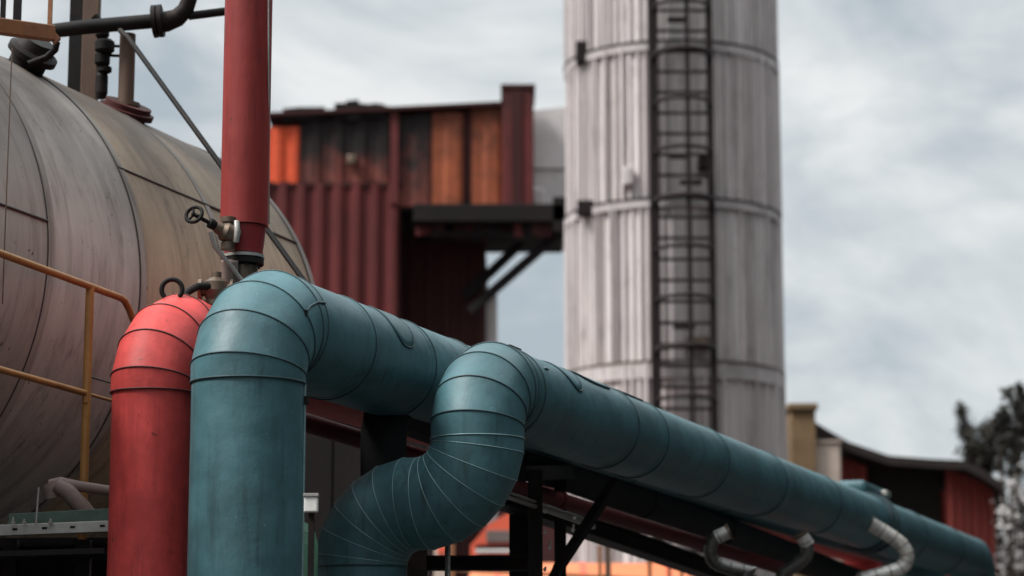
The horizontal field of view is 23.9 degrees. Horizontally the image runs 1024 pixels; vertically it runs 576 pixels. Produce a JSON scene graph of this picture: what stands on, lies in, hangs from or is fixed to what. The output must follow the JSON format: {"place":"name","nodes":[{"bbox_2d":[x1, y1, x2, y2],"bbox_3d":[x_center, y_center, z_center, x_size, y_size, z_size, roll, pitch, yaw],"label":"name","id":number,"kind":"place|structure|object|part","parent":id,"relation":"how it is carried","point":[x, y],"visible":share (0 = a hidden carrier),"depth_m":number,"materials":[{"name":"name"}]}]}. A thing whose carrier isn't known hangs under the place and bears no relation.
{"place":"outdoors","nodes":[
{"label":"outdoors","id":0,"kind":"place"},
{"bbox_2d":[304,416,430,575],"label":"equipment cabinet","id":1,"kind":"object","parent":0,"point":[332,471],"depth_m":24.03,"materials":[{"name":"metal"}]},
{"bbox_3d":[-2.092,3.485,23.741,0.610,4.089,0.028,0,-10,0],"label":"door","id":2,"kind":"part","parent":1,"relation":"part of","materials":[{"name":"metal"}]},
{"bbox_3d":[-1.462,3.485,23.741,0.610,4.089,0.028,0,-10,0],"label":"door","id":3,"kind":"part","parent":1,"relation":"part of","materials":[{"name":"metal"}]},
{"bbox_2d":[434,547,444,575],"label":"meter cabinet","id":4,"kind":"object","parent":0,"point":[440,551],"visible":0.2,"depth_m":45.80,"materials":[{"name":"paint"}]},
{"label":"door","id":5,"kind":"part","parent":4,"relation":"part of","materials":[{"name":"metal"}]},
{"bbox_2d":[0,0,1023,535],"label":"sky","id":6,"kind":"structure","parent":0,"point":[902,121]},
{"bbox_2d":[497,481,553,562],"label":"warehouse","id":7,"kind":"structure","parent":0,"point":[548,555],"depth_m":89.74,"materials":[{"name":"metal"}]},
{"bbox_2d":[469,562,690,575],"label":"orange tank","id":8,"kind":"object","parent":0,"point":[629,569],"visible":0.38,"depth_m":40.45,"materials":[{"name":"metal"}]},
{"bbox_2d":[815,422,1003,575],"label":"red shed","id":9,"kind":"structure","parent":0,"point":[958,495],"depth_m":62.33,"materials":[{"name":"red metal"}]},
{"bbox_2d":[990,463,1023,575],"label":"blossom shrub","id":10,"kind":"object","parent":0,"point":[1012,567],"visible":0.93,"depth_m":61.93,"materials":[{"name":"white plant"}]},
{"label":"ground","id":11,"kind":"structure","parent":0,"visible":0},
{"bbox_2d":[0,508,108,575],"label":"walkway beam","id":12,"kind":"structure","parent":11,"relation":"on","point":[51,557],"depth_m":13.29,"materials":[{"name":"metal"}]},
{"bbox_2d":[35,487,39,523],"bbox_3d":[-2.589,1.187,13.188,0.020,0.201,0.012,0,-10,0],"label":"marker rod","id":13,"kind":"object","parent":12,"relation":"on","point":[37,503],"visible":1,"depth_m":13.18,"materials":[{"name":"grey metal"}]},
{"bbox_2d":[0,249,134,538],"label":"guard rail","id":14,"kind":"object","parent":12,"relation":"on","point":[85,393],"visible":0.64,"depth_m":13.79,"materials":[{"name":"orange metal"}]},
{"bbox_2d":[41,477,108,509],"bbox_3d":[-2.402,1.208,13.576,0.488,0.295,0.128,1,-10,-7],"label":"pipe elbow","id":15,"kind":"object","parent":12,"relation":"on","point":[67,490],"visible":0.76,"depth_m":13.54,"materials":[{"name":"grey metal"}]},
{"bbox_2d":[0,38,314,537],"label":"storage tank","id":16,"kind":"object","parent":11,"relation":"on","point":[107,192],"visible":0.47,"depth_m":14.80,"materials":[{"name":"metal"}]},
{"bbox_2d":[2,48,12,303],"bbox_3d":[-2.782,-0.624,13.327,0.006,1.446,0.006,0,-10,0],"label":"guide wire","id":17,"kind":"object","parent":16,"relation":"attached to","point":[7,172],"visible":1,"depth_m":13.33,"materials":[{"name":"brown metal"}]},
{"bbox_2d":[0,0,60,44],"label":"platform railing","id":18,"kind":"object","parent":16,"relation":"on","point":[16,26],"visible":1,"depth_m":15.09,"materials":[{"name":"orange paint"}]},
{"bbox_2d":[67,0,100,100],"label":"steel post","id":19,"kind":"object","parent":16,"relation":"on","point":[82,68],"depth_m":17.23,"materials":[{"name":"metal"}]},
{"bbox_2d":[91,13,118,99],"bbox_3d":[-2.860,-1.640,17.099,0.233,0.598,0.163,0,-10,0],"label":"valve cluster","id":20,"kind":"object","parent":19,"relation":"attached to","point":[105,46],"visible":0.86,"depth_m":17.06,"materials":[{"name":"black metal"}]},
{"bbox_2d":[117,32,139,106],"bbox_3d":[-2.701,-1.507,16.949,0.200,0.562,0.200,0,-10,0],"label":"stand pipe","id":21,"kind":"object","parent":16,"relation":"on","point":[126,80],"visible":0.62,"depth_m":16.91,"materials":[{"name":"grey metal"}]},
{"bbox_2d":[52,0,224,37],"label":"overhead pipe","id":22,"kind":"object","parent":21,"relation":"attached to","point":[158,21],"visible":0.94,"depth_m":16.85,"materials":[{"name":"black metal"}]},
{"bbox_2d":[118,28,306,280],"bbox_3d":[-2.002,-0.896,15.772,1.930,2.039,0.108,-9,-13,41],"label":"stay rod","id":23,"kind":"object","parent":22,"relation":"attached to","point":[209,149],"visible":0.63,"depth_m":15.86,"materials":[{"name":"black metal"}]},
{"bbox_2d":[303,493,318,575],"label":"junction box","id":24,"kind":"object","parent":11,"relation":"on","point":[311,504],"visible":1,"depth_m":12.17,"materials":[{"name":"white paint"}]},
{"bbox_2d":[304,522,317,575],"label":"gas cylinder","id":25,"kind":"object","parent":11,"relation":"on","point":[306,551],"visible":0.17,"depth_m":13.64,"materials":[{"name":"green paint"}]},
{"bbox_2d":[270,84,565,575],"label":"rusty building","id":26,"kind":"structure","parent":11,"relation":"on","point":[415,214],"depth_m":60.81,"materials":[{"name":"metal"}]},
{"bbox_2d":[534,107,565,250],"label":"flue duct","id":27,"kind":"object","parent":26,"relation":"attached to","point":[549,154],"visible":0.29,"depth_m":62.58,"materials":[{"name":"white metal"}]},
{"bbox_2d":[470,514,508,554],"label":"site cabin","id":28,"kind":"object","parent":11,"relation":"on","point":[492,538],"visible":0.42,"depth_m":45.85,"materials":[{"name":"orange metal"}]},
{"bbox_2d":[486,530,508,541],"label":"window","id":29,"kind":"structure","parent":28,"relation":"in","point":[491,535],"depth_m":45.85,"materials":[{"name":"grey glass"}]},
{"bbox_2d":[485,295,496,527],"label":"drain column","id":30,"kind":"structure","parent":11,"relation":"on","point":[491,319],"depth_m":62.02,"materials":[{"name":"grey metal"}]},
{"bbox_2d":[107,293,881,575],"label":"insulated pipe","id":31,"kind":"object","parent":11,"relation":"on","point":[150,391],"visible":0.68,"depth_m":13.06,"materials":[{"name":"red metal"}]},
{"bbox_2d":[159,277,184,297],"bbox_3d":[-1.906,-0.002,13.552,0.143,0.121,0.028,0,-10,0],"label":"lifting shackle","id":32,"kind":"object","parent":31,"relation":"on","point":[179,282],"visible":1,"depth_m":13.54,"materials":[{"name":"black metal"}]},
{"bbox_2d":[184,259,237,304],"bbox_3d":[-1.696,-0.027,13.922,0.228,0.317,0.528,-4,-11,19],"label":"gate valve","id":33,"kind":"object","parent":31,"relation":"on","point":[213,287],"visible":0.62,"depth_m":13.85,"materials":[{"name":"grey metal"}]},
{"bbox_2d":[208,231,242,280],"bbox_3d":[-1.628,-0.149,13.949,0.290,0.332,0.031,8,-13,-36],"label":"drain tube","id":34,"kind":"object","parent":33,"relation":"attached to","point":[224,258],"visible":0.77,"depth_m":13.92,"materials":[{"name":"grey metal"}]},
{"bbox_2d":[220,0,272,281],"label":"vent pipe","id":35,"kind":"object","parent":31,"relation":"on","point":[245,170],"visible":0.79,"depth_m":14.18,"materials":[{"name":"red metal"}]},
{"bbox_2d":[184,205,240,250],"bbox_3d":[-1.711,-0.351,13.935,0.336,0.239,0.154,7,-13,-36],"label":"hand valve","id":36,"kind":"object","parent":35,"relation":"attached to","point":[226,230],"visible":1,"depth_m":13.94,"materials":[{"name":"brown metal"}]},
{"bbox_2d":[407,465,620,575],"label":"support frame","id":37,"kind":"object","parent":11,"relation":"on","point":[421,562],"visible":0.97,"depth_m":16.29,"materials":[{"name":"black metal"}]},
{"bbox_2d":[445,495,595,575],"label":"instrument tube","id":38,"kind":"object","parent":11,"relation":"on","point":[513,499],"visible":0.53,"depth_m":15.60,"materials":[{"name":"metal"}]},
{"bbox_2d":[510,492,583,519],"bbox_3d":[0.093,2.821,15.411,0.024,3.066,2.759,-4,-11,20],"label":"instrument tube","id":39,"kind":"object","parent":11,"relation":"on","point":[548,506],"visible":0.37,"depth_m":16.09,"materials":[{"name":"metal"}]},
{"bbox_2d":[306,413,792,575],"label":"drain line","id":40,"kind":"object","parent":11,"relation":"on","point":[335,431],"visible":0.38,"depth_m":17.98,"materials":[{"name":"red metal"}]},
{"bbox_2d":[187,269,945,575],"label":"insulated pipe","id":41,"kind":"object","parent":11,"relation":"on","point":[274,351],"visible":0.55,"depth_m":12.71,"materials":[{"name":"teal metal"}]},
{"bbox_2d":[451,544,683,575],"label":"walkway railing","id":42,"kind":"object","parent":11,"relation":"on","point":[608,561],"visible":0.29,"depth_m":35.83,"materials":[{"name":"orange metal"}]},
{"bbox_2d":[360,412,863,575],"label":"pipe","id":43,"kind":"object","parent":11,"relation":"on","point":[383,439],"visible":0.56,"depth_m":19.10,"materials":[{"name":"black metal"}]},
{"bbox_2d":[499,495,755,575],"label":"rack beam","id":44,"kind":"structure","parent":11,"relation":"on","point":[641,546],"depth_m":19.25,"materials":[{"name":"black metal"}]},
{"bbox_2d":[318,341,995,575],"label":"insulated pipe","id":45,"kind":"object","parent":11,"relation":"on","point":[498,407],"visible":0.96,"depth_m":14.82,"materials":[{"name":"teal metal"}]},
{"bbox_2d":[563,0,786,575],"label":"chimney stack","id":46,"kind":"object","parent":11,"relation":"on","point":[607,302],"visible":0.69,"depth_m":49.33,"materials":[{"name":"grey metal"}]},
{"bbox_2d":[648,0,719,557],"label":"caged ladder","id":47,"kind":"object","parent":46,"relation":"attached to","point":[656,198],"visible":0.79,"depth_m":48.21,"materials":[{"name":"metal"}]},
{"bbox_2d":[703,523,756,575],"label":"branch pipe","id":48,"kind":"object","parent":11,"relation":"on","point":[714,539],"visible":1,"depth_m":18.16,"materials":[{"name":"metal"}]},
{"bbox_2d":[775,529,814,575],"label":"branch pipe","id":49,"kind":"object","parent":11,"relation":"on","point":[802,558],"visible":1,"depth_m":20.55,"materials":[{"name":"metal"}]},
{"bbox_2d":[786,403,817,575],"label":"brick chimney","id":50,"kind":"object","parent":11,"relation":"on","point":[801,433],"visible":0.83,"depth_m":61.32,"materials":[{"name":"beige brick"}]},
{"bbox_2d":[816,440,842,561],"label":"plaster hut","id":51,"kind":"object","parent":11,"relation":"on","point":[828,464],"visible":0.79,"depth_m":61.40,"materials":[{"name":"white paint"}]},
{"bbox_2d":[856,516,913,575],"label":"branch pipe","id":52,"kind":"object","parent":11,"relation":"on","point":[901,545],"visible":0.99,"depth_m":23.14,"materials":[{"name":"metal"}]},
{"bbox_2d":[950,380,1023,575],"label":"tree","id":53,"kind":"object","parent":11,"relation":"on","point":[1002,435],"visible":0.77,"depth_m":67.86,"materials":[{"name":"green plant"}]}
]}

